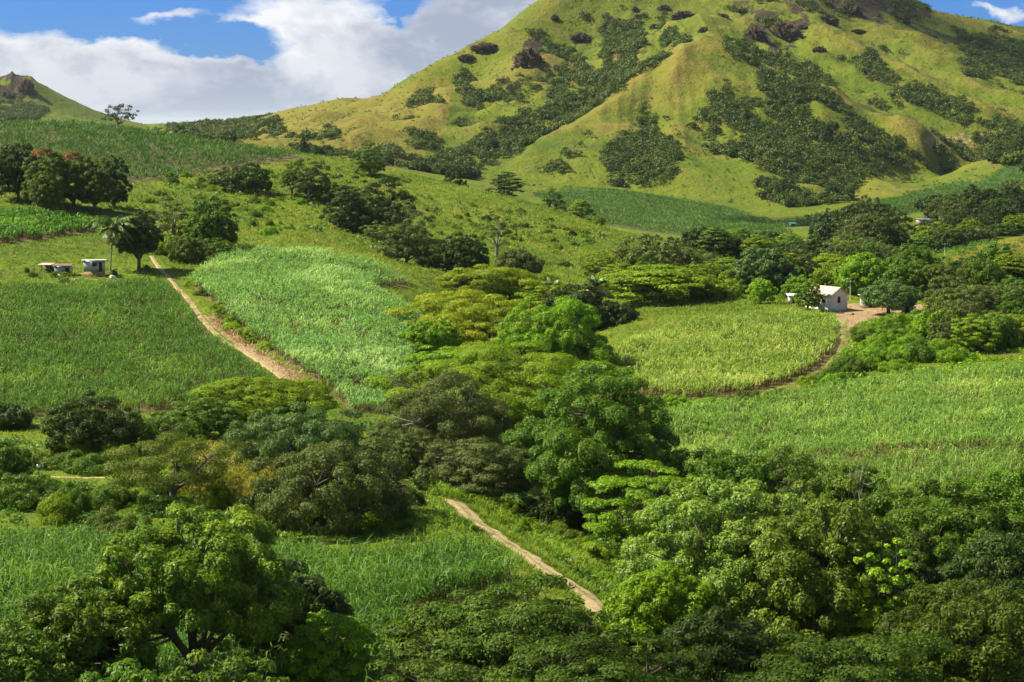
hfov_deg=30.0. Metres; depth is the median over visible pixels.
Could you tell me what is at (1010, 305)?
tree
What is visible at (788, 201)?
woodland tree
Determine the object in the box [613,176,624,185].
woodland tree
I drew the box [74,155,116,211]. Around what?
mango tree
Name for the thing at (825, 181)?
woodland tree
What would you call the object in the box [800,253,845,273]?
tree
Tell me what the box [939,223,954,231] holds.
tree
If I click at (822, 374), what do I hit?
shrub
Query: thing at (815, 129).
woodland tree
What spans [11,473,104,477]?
footpath
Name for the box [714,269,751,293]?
tree
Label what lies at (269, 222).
shrub
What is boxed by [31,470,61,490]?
shrub
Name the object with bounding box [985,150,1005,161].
tree
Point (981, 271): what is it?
tree
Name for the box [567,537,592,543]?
shrub
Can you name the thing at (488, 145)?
woodland tree
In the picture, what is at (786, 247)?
tree
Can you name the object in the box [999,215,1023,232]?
tree
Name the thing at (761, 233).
tree
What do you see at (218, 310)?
shrub
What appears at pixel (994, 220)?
tree
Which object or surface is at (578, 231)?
shrub
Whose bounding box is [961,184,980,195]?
tree
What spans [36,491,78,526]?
shrub
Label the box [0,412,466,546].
undergrowth
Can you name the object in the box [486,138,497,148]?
woodland tree
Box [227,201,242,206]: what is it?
shrub
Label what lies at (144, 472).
tree
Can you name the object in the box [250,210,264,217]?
shrub
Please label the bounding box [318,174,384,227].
tree
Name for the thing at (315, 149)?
woodland tree
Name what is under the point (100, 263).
door
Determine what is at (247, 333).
shrub
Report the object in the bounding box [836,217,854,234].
tree
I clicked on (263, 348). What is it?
shrub
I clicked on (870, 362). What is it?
shrub
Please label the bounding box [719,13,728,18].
rock outcrop
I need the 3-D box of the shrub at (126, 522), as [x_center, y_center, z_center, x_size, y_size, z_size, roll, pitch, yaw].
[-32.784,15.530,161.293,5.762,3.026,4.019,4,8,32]
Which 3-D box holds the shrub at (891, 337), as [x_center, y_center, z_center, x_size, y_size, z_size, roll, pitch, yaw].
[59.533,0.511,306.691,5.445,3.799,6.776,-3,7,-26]
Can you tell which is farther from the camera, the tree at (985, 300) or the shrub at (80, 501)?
the tree at (985, 300)
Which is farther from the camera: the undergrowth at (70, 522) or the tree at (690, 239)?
the tree at (690, 239)
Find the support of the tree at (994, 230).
on the terrain at (682, 78)
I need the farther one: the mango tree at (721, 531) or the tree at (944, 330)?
the tree at (944, 330)
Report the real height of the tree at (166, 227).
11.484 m
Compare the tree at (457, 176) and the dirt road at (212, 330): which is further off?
the tree at (457, 176)
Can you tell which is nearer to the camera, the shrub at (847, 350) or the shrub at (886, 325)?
the shrub at (847, 350)
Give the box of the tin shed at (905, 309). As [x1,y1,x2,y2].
[901,305,913,312]
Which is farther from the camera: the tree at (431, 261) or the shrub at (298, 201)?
the shrub at (298, 201)
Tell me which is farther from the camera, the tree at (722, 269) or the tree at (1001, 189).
the tree at (1001, 189)
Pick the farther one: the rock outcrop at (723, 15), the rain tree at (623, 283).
the rock outcrop at (723, 15)
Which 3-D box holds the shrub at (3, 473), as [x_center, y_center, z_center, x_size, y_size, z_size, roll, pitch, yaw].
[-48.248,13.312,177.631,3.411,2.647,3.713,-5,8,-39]
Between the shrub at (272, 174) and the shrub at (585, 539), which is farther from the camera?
the shrub at (272, 174)
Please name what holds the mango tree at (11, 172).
on the terrain at (682, 78)
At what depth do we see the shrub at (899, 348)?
297.40 m
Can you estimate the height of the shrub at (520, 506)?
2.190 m
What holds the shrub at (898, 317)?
on the terrain at (682, 78)
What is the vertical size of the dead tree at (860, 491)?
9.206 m
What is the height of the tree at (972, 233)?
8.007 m
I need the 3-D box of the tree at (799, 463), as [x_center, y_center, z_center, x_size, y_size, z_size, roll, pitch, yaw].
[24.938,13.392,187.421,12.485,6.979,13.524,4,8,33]
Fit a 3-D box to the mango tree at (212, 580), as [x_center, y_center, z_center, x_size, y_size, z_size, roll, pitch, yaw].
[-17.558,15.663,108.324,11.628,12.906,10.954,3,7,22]
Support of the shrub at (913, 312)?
on the terrain at (682, 78)
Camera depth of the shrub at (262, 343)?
290.17 m
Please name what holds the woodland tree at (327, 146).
on the terrain at (682, 78)
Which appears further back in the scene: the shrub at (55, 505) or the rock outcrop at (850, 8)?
the rock outcrop at (850, 8)
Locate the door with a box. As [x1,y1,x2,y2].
[99,262,101,271]
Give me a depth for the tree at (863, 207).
757.16 m
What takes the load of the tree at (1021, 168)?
on the terrain at (682, 78)
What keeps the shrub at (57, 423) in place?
on the terrain at (682, 78)
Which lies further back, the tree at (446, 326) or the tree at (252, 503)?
the tree at (446, 326)
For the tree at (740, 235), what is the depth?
595.04 m
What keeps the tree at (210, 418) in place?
on the terrain at (682, 78)
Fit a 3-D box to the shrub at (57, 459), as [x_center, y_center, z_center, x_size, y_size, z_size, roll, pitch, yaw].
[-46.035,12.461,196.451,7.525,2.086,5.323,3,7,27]
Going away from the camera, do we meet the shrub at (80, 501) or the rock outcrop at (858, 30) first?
the shrub at (80, 501)
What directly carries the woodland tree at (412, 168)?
on the terrain at (682, 78)
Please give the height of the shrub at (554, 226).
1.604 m
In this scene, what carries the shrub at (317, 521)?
on the terrain at (682, 78)
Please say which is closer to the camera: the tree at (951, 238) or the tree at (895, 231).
the tree at (895, 231)
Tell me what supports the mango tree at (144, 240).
on the terrain at (682, 78)
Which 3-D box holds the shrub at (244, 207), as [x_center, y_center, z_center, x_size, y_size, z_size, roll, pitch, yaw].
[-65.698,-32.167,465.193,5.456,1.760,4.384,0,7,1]
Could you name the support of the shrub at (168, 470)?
on the terrain at (682, 78)
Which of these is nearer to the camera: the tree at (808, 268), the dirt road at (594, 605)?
the dirt road at (594, 605)
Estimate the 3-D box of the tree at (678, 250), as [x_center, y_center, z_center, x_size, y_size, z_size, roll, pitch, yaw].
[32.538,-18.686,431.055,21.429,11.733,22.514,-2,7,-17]
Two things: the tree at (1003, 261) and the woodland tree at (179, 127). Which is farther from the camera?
the woodland tree at (179, 127)
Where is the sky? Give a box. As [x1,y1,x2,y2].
[0,0,1023,123]
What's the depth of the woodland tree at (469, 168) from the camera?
1094.31 m
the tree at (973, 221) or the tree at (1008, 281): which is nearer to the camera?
the tree at (1008, 281)
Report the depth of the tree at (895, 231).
587.09 m
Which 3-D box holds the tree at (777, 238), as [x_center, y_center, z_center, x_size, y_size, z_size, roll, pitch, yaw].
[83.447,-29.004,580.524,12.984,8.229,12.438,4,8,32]
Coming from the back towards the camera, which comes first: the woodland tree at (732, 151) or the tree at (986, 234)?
the woodland tree at (732, 151)
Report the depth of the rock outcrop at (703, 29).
1496.40 m
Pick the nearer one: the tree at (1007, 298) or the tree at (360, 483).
the tree at (360, 483)
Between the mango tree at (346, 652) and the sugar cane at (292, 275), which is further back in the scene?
the sugar cane at (292, 275)
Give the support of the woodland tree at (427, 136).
on the terrain at (682, 78)
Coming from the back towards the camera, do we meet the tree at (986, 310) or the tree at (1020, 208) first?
the tree at (1020, 208)
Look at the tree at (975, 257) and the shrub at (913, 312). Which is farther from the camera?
the tree at (975, 257)
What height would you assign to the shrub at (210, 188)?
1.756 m
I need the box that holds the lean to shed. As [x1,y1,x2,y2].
[52,263,73,274]
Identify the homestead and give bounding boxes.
[915,218,931,224]
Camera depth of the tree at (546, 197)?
622.60 m
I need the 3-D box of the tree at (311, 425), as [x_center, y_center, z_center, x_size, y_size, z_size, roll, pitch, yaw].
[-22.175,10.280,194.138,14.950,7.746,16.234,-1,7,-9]
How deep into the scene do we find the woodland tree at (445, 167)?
1065.10 m
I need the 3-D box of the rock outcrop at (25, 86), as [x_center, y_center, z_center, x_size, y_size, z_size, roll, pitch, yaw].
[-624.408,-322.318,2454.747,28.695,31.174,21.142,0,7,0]
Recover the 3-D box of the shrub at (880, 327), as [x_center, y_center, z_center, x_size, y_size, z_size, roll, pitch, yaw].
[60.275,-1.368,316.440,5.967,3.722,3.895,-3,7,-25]
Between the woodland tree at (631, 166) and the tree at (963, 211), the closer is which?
the tree at (963, 211)
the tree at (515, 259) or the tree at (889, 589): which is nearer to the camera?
the tree at (889, 589)
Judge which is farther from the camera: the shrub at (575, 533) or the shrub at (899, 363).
the shrub at (899, 363)
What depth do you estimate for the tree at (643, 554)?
151.95 m
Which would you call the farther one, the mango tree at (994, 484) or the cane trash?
the cane trash
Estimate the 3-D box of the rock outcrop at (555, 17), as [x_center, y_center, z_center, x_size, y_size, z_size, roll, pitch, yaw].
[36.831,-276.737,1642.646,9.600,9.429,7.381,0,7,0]
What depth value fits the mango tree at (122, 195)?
446.05 m
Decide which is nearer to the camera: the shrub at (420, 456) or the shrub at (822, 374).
the shrub at (420, 456)
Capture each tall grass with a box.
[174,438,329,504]
[405,473,618,593]
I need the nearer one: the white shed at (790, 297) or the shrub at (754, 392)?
the shrub at (754, 392)
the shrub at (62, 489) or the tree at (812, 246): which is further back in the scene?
the tree at (812, 246)
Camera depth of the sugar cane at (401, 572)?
135.09 m
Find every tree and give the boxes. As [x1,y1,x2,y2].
[0,142,37,199]
[0,402,34,430]
[0,439,32,474]
[0,473,71,509]
[0,572,159,681]
[0,618,72,681]
[19,147,68,199]
[26,165,67,211]
[40,390,144,449]
[54,151,95,208]
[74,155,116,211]
[75,657,166,681]
[94,502,307,673]
[96,430,247,496]
[100,103,139,126]
[102,154,132,206]
[115,210,163,269]
[120,409,209,447]
[143,196,203,236]
[149,233,177,254]
[159,648,289,681]
[165,233,207,262]
[166,397,246,434]
[172,124,183,132]
[182,194,238,245]
[188,374,341,423]
[198,169,234,184]
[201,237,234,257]
[216,162,272,192]
[220,133,229,140]
[221,401,363,467]
[225,131,236,141]
[229,558,355,662]
[237,475,322,531]
[245,436,438,535]
[279,609,382,681]
[280,170,303,193]
[284,158,331,200]
[299,136,309,153]
[310,145,323,154]
[311,182,346,201]
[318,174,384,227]
[323,144,333,156]
[333,211,378,233]
[337,484,427,514]
[350,142,388,174]
[353,428,444,471]
[358,220,388,240]
[361,177,416,228]
[361,340,629,427]
[366,650,503,681]
[373,369,509,462]
[376,223,432,262]
[378,572,638,681]
[379,202,435,236]
[382,156,394,165]
[382,288,534,349]
[386,417,455,447]
[397,320,454,352]
[400,344,500,381]
[407,160,417,170]
[412,245,440,269]
[417,161,427,171]
[418,436,536,497]
[422,134,434,140]
[423,158,434,163]
[432,164,441,173]
[435,233,489,271]
[435,263,564,306]
[437,317,458,346]
[439,164,450,174]
[442,165,468,187]
[461,165,472,177]
[461,168,469,176]
[471,141,482,147]
[471,169,478,178]
[476,209,517,257]
[482,143,494,149]
[484,171,524,196]
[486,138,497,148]
[487,632,711,681]
[493,294,622,374]
[495,248,544,273]
[498,415,560,479]
[502,141,512,145]
[514,281,572,324]
[519,494,591,531]
[521,138,531,145]
[523,361,680,526]
[537,283,615,330]
[540,187,567,211]
[565,199,596,220]
[580,252,618,274]
[582,458,707,555]
[583,272,660,293]
[591,214,605,225]
[595,262,632,275]
[596,301,639,326]
[599,560,721,654]
[603,263,729,301]
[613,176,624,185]
[613,233,705,268]
[614,474,831,644]
[620,282,662,291]
[628,165,639,172]
[633,518,708,574]
[635,253,663,264]
[647,605,776,681]
[652,445,773,512]
[656,248,720,270]
[674,225,720,249]
[684,262,720,288]
[688,260,711,267]
[688,274,744,298]
[693,264,730,274]
[695,226,734,254]
[711,234,751,256]
[714,257,740,267]
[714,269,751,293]
[720,440,833,498]
[725,245,801,292]
[726,628,954,681]
[727,146,737,156]
[728,227,752,233]
[730,233,753,238]
[730,472,907,657]
[733,228,751,235]
[736,141,746,146]
[736,146,746,154]
[737,234,774,258]
[745,278,778,303]
[752,230,772,235]
[755,177,763,185]
[759,179,773,187]
[760,132,770,140]
[761,242,800,257]
[763,188,772,195]
[763,231,781,241]
[773,232,800,242]
[777,178,788,186]
[779,235,803,244]
[780,276,804,295]
[782,251,804,272]
[783,182,792,189]
[783,196,797,206]
[786,248,819,278]
[789,274,822,309]
[795,235,833,266]
[799,191,810,196]
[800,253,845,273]
[802,196,815,205]
[802,463,895,539]
[805,120,817,126]
[808,212,847,240]
[811,127,822,133]
[812,260,841,286]
[816,130,829,136]
[817,192,828,202]
[817,241,869,262]
[819,124,830,130]
[819,180,832,186]
[824,185,838,193]
[825,206,861,221]
[827,121,839,129]
[828,238,849,252]
[830,228,856,239]
[831,216,856,237]
[832,252,895,293]
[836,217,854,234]
[836,475,1023,601]
[839,203,870,222]
[841,131,851,138]
[841,192,852,199]
[841,213,889,242]
[842,242,891,264]
[843,235,864,243]
[844,188,854,194]
[846,203,875,218]
[846,461,871,500]
[849,537,915,666]
[850,194,880,212]
[851,142,859,150]
[852,237,888,258]
[857,278,923,314]
[859,201,889,215]
[860,203,906,226]
[865,207,915,246]
[872,578,1023,681]
[874,245,897,269]
[874,530,958,625]
[881,259,937,299]
[884,245,901,257]
[886,243,934,272]
[907,233,944,249]
[909,225,935,240]
[912,251,944,272]
[912,305,966,338]
[914,193,944,210]
[919,219,942,226]
[920,275,976,300]
[921,286,969,311]
[922,198,943,219]
[922,263,966,288]
[924,299,983,340]
[925,226,942,232]
[928,530,1023,648]
[930,193,975,220]
[930,229,970,248]
[931,293,970,306]
[932,467,1023,561]
[939,201,989,222]
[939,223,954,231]
[942,217,962,229]
[944,196,979,216]
[947,257,964,273]
[949,284,1002,315]
[950,313,1002,351]
[955,224,976,228]
[956,226,983,243]
[957,218,984,226]
[957,257,1007,285]
[960,193,974,204]
[960,313,1023,349]
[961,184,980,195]
[962,214,991,225]
[962,253,985,268]
[967,226,996,241]
[973,188,1002,211]
[974,243,1022,260]
[975,309,1002,314]
[977,204,996,217]
[977,225,1001,238]
[979,312,1023,333]
[980,279,1006,312]
[981,198,1020,210]
[983,197,1009,208]
[984,203,1018,219]
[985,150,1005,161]
[985,215,1006,227]
[988,143,1005,153]
[988,222,1019,235]
[990,289,1023,313]
[991,258,1023,277]
[992,253,1023,279]
[993,185,1016,194]
[993,276,1023,294]
[996,289,1023,314]
[998,151,1023,164]
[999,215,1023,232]
[1000,179,1023,190]
[1000,187,1023,204]
[1002,282,1023,302]
[1005,141,1023,152]
[1011,195,1023,212]
[1014,132,1023,143]
[1017,213,1023,227]
[1018,160,1023,171]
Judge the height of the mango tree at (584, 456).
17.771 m
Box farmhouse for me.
[805,285,849,310]
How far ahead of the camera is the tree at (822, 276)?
402.68 m
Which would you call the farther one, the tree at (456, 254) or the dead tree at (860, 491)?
the tree at (456, 254)
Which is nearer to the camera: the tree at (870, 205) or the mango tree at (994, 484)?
the mango tree at (994, 484)
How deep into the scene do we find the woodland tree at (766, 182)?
1102.87 m
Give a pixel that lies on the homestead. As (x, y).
(918, 220)
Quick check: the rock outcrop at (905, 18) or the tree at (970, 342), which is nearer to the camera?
the tree at (970, 342)
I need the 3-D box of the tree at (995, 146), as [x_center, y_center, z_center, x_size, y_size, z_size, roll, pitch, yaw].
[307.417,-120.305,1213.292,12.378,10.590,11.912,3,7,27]
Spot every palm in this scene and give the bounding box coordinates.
[90,215,137,271]
[541,277,560,292]
[583,275,609,295]
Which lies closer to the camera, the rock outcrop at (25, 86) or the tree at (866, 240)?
the tree at (866, 240)
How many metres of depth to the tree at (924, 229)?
707.63 m
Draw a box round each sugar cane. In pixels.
[0,117,301,178]
[0,205,93,242]
[0,275,276,415]
[0,520,524,681]
[187,243,421,411]
[533,186,792,235]
[613,306,842,397]
[663,361,1023,464]
[685,439,1023,503]
[753,163,1023,224]
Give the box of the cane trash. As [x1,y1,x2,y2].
[205,313,307,382]
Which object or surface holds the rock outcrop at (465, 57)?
on the terrain at (682, 78)
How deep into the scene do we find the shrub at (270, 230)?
422.63 m
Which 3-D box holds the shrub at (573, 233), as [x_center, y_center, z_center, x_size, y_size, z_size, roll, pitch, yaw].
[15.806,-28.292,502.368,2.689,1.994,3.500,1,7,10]
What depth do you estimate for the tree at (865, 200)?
799.54 m
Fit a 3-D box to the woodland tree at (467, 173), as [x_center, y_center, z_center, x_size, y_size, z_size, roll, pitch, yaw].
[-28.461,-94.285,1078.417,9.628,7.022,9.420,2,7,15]
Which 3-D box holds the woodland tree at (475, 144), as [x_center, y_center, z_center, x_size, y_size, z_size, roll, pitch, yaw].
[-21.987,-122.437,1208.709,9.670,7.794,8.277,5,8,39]
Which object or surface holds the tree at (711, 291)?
on the terrain at (682, 78)
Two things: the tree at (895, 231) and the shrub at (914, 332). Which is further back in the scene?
the tree at (895, 231)
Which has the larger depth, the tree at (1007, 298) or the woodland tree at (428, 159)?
the woodland tree at (428, 159)
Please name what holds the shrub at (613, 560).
on the terrain at (682, 78)
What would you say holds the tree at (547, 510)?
on the terrain at (682, 78)
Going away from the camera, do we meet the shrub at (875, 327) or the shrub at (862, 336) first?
the shrub at (862, 336)
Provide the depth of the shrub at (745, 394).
256.04 m
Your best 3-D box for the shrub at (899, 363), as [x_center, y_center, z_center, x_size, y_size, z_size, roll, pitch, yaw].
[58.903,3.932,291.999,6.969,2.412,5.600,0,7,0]
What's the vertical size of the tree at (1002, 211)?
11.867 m
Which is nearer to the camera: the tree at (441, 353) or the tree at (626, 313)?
the tree at (441, 353)
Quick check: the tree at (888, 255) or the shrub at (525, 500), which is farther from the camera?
the tree at (888, 255)
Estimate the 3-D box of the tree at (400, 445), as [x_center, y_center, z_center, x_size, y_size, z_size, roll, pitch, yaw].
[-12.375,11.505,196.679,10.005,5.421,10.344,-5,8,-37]
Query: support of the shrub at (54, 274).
on the terrain at (682, 78)
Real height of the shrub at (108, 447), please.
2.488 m
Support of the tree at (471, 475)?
on the terrain at (682, 78)
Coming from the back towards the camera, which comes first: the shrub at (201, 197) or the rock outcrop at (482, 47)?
the rock outcrop at (482, 47)
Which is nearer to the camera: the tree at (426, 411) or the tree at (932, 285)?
the tree at (426, 411)
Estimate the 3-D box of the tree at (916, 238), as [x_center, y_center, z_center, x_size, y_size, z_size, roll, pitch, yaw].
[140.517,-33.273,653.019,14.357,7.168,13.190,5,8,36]
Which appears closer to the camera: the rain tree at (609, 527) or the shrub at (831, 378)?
the rain tree at (609, 527)
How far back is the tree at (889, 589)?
127.66 m
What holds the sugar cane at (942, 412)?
on the terrain at (682, 78)
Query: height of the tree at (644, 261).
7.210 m
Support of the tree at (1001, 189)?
on the terrain at (682, 78)
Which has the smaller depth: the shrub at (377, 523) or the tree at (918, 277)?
the shrub at (377, 523)
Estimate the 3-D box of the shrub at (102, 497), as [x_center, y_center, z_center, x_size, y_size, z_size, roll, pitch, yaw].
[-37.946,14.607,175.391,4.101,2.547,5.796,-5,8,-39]
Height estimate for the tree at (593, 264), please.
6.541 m
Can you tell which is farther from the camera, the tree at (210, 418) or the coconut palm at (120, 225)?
the coconut palm at (120, 225)
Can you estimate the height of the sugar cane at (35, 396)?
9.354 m
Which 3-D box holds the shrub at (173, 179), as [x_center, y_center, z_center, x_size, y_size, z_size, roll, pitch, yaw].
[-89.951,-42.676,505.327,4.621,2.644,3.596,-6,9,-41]
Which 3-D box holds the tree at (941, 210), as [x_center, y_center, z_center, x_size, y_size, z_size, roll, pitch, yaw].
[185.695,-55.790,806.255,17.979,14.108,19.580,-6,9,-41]
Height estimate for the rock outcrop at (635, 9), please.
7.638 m
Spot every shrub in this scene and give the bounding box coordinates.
[0,469,12,483]
[28,271,38,277]
[29,452,91,470]
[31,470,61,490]
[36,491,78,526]
[40,412,69,429]
[43,480,89,502]
[45,437,100,458]
[50,272,57,277]
[58,277,69,282]
[59,270,72,276]
[59,449,114,476]
[67,486,94,513]
[78,485,121,509]
[86,513,122,532]
[93,478,138,503]
[96,506,152,535]
[100,437,128,454]
[111,268,117,274]
[112,455,135,467]
[131,457,164,479]
[135,494,200,517]
[137,197,159,202]
[143,265,150,270]
[146,471,179,493]
[148,190,166,195]
[161,458,216,490]
[165,171,176,176]
[165,175,179,183]
[179,171,192,176]
[182,278,195,286]
[190,181,206,187]
[192,286,215,296]
[193,193,207,199]
[194,175,205,181]
[203,186,216,190]
[204,481,238,509]
[210,301,232,308]
[214,307,222,314]
[214,310,231,319]
[217,510,240,532]
[221,315,242,325]
[221,320,242,330]
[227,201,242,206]
[232,205,252,210]
[233,327,245,334]
[241,331,258,340]
[242,325,260,336]
[242,334,257,343]
[243,197,260,203]
[245,189,258,193]
[249,219,258,225]
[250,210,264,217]
[253,340,273,347]
[255,205,273,212]
[257,343,273,351]
[259,226,282,234]
[264,201,274,205]
[265,218,274,225]
[268,173,278,177]
[271,197,283,201]
[290,160,303,165]
[296,198,307,203]
[300,508,361,535]
[358,508,419,533]
[399,468,430,478]
[400,445,435,471]
[450,229,463,235]
[452,214,463,218]
[481,214,491,219]
[496,498,518,515]
[501,239,511,244]
[512,517,531,538]
[513,516,533,525]
[516,223,532,227]
[517,500,535,510]
[518,495,533,505]
[530,523,553,535]
[541,228,553,232]
[546,223,560,228]
[546,237,558,241]
[552,520,567,532]
[553,244,563,248]
[555,527,568,536]
[557,261,572,266]
[557,536,576,551]
[561,528,584,541]
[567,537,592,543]
[568,230,576,235]
[570,534,612,561]
[576,545,606,562]
[577,229,589,233]
[583,571,620,586]
[600,557,623,570]
[610,566,619,573]
[660,393,697,407]
[687,396,725,408]
[725,390,750,405]
[736,390,760,401]
[764,387,786,397]
[796,374,818,385]
[801,384,819,394]
[812,371,846,380]
[815,368,855,378]
[816,373,844,388]
[827,354,864,371]
[832,351,863,360]
[839,347,859,355]
[840,355,864,375]
[849,326,880,341]
[857,345,885,365]
[859,332,902,347]
[859,347,896,360]
[859,357,881,370]
[864,329,888,347]
[865,322,887,333]
[868,337,887,349]
[870,319,893,329]
[877,312,914,327]
[877,328,915,338]
[877,358,918,371]
[882,318,911,334]
[882,345,904,362]
[888,343,926,362]
[890,335,926,349]
[901,342,947,362]
[905,309,919,316]
[905,320,913,330]
[910,328,931,337]
[912,336,927,346]
[921,337,960,352]
[931,346,977,362]
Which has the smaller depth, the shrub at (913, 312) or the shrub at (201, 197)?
the shrub at (913, 312)
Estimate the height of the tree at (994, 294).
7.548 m
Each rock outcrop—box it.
[0,90,21,99]
[17,79,36,96]
[458,54,475,61]
[470,42,497,53]
[511,46,545,69]
[550,14,559,21]
[570,32,592,42]
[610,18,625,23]
[631,6,639,12]
[657,4,671,11]
[671,10,695,20]
[697,26,707,32]
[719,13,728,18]
[744,25,768,43]
[769,20,803,42]
[797,24,808,29]
[812,46,826,52]
[818,13,838,26]
[837,2,863,16]
[851,29,864,32]
[893,13,910,24]
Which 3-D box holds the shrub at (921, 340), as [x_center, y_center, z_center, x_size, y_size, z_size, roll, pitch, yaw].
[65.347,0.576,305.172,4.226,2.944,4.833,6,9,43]
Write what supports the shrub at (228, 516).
on the terrain at (682, 78)
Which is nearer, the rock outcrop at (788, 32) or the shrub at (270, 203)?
the shrub at (270, 203)
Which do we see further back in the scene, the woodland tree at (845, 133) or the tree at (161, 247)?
the woodland tree at (845, 133)
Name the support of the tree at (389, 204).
on the terrain at (682, 78)
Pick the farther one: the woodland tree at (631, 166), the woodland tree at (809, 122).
the woodland tree at (809, 122)
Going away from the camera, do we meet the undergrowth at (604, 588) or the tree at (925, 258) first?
the undergrowth at (604, 588)
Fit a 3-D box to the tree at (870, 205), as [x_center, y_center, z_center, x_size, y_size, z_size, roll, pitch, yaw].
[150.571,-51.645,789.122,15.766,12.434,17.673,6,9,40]
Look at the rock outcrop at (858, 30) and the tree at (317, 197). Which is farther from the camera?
the rock outcrop at (858, 30)
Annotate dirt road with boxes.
[149,256,284,378]
[444,499,613,618]
[769,319,848,389]
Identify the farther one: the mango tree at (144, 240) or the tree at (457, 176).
the tree at (457, 176)
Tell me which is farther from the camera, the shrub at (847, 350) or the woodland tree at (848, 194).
the woodland tree at (848, 194)
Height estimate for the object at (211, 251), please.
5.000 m
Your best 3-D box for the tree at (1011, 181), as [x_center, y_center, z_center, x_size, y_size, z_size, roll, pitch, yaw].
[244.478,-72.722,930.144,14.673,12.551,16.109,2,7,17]
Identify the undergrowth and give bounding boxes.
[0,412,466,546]
[107,163,661,270]
[487,468,654,595]
[567,476,909,668]
[625,238,1023,303]
[839,321,1023,383]
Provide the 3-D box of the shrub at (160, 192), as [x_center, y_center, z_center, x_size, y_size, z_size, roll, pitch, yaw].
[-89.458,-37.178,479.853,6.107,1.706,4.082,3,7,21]
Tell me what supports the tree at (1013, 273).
on the terrain at (682, 78)
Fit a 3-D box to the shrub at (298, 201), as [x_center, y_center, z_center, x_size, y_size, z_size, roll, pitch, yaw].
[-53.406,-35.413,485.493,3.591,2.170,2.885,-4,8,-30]
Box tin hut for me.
[81,259,106,275]
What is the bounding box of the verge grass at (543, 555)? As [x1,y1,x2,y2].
[437,496,614,609]
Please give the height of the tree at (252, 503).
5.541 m
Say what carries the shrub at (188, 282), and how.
on the terrain at (682, 78)
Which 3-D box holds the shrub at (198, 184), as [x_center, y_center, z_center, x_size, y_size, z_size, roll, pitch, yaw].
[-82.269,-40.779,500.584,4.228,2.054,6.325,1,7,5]
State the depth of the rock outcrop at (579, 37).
1623.87 m
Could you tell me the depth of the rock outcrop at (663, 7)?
1646.03 m
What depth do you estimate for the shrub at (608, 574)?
153.80 m
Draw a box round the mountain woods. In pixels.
[0,0,1023,206]
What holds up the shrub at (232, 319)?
on the terrain at (682, 78)
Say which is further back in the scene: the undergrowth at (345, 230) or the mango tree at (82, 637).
the undergrowth at (345, 230)
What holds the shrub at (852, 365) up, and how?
on the terrain at (682, 78)
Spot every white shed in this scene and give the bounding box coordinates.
[786,293,794,302]
[858,294,874,307]
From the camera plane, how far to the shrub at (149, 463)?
188.94 m
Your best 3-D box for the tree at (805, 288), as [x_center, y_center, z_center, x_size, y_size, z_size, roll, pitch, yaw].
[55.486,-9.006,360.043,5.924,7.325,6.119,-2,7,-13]
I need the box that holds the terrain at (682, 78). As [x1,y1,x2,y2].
[0,0,1023,681]
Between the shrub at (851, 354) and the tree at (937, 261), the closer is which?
the shrub at (851, 354)
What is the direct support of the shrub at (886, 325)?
on the terrain at (682, 78)
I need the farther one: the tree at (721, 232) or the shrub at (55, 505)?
the tree at (721, 232)
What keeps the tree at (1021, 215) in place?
on the terrain at (682, 78)
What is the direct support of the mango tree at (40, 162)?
on the terrain at (682, 78)
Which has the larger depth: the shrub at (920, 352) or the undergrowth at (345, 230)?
the undergrowth at (345, 230)
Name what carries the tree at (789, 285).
on the terrain at (682, 78)
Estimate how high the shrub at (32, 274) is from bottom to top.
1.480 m
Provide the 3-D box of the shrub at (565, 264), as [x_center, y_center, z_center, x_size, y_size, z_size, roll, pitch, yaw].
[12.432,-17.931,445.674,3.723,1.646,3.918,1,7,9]
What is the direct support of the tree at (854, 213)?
on the terrain at (682, 78)
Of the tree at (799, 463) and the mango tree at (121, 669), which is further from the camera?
the tree at (799, 463)
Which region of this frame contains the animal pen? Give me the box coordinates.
[38,263,53,271]
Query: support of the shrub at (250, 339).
on the terrain at (682, 78)
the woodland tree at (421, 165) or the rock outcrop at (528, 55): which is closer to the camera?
the woodland tree at (421, 165)
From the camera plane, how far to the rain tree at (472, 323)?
315.58 m
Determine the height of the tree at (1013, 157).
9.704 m
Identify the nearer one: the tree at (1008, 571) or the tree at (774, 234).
the tree at (1008, 571)
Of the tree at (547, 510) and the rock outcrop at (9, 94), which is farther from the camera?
the rock outcrop at (9, 94)
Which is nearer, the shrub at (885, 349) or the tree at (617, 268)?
the shrub at (885, 349)
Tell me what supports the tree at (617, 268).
on the terrain at (682, 78)
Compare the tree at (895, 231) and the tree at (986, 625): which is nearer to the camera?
the tree at (986, 625)
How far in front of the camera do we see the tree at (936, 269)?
386.29 m
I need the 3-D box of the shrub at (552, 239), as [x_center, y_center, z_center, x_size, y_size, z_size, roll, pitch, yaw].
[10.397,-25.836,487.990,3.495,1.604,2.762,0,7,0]
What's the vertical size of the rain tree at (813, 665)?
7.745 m
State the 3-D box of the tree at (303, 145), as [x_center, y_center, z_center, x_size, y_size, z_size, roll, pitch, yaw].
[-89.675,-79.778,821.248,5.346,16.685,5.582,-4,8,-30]
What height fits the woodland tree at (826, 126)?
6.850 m
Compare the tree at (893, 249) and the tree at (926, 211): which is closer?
the tree at (893, 249)

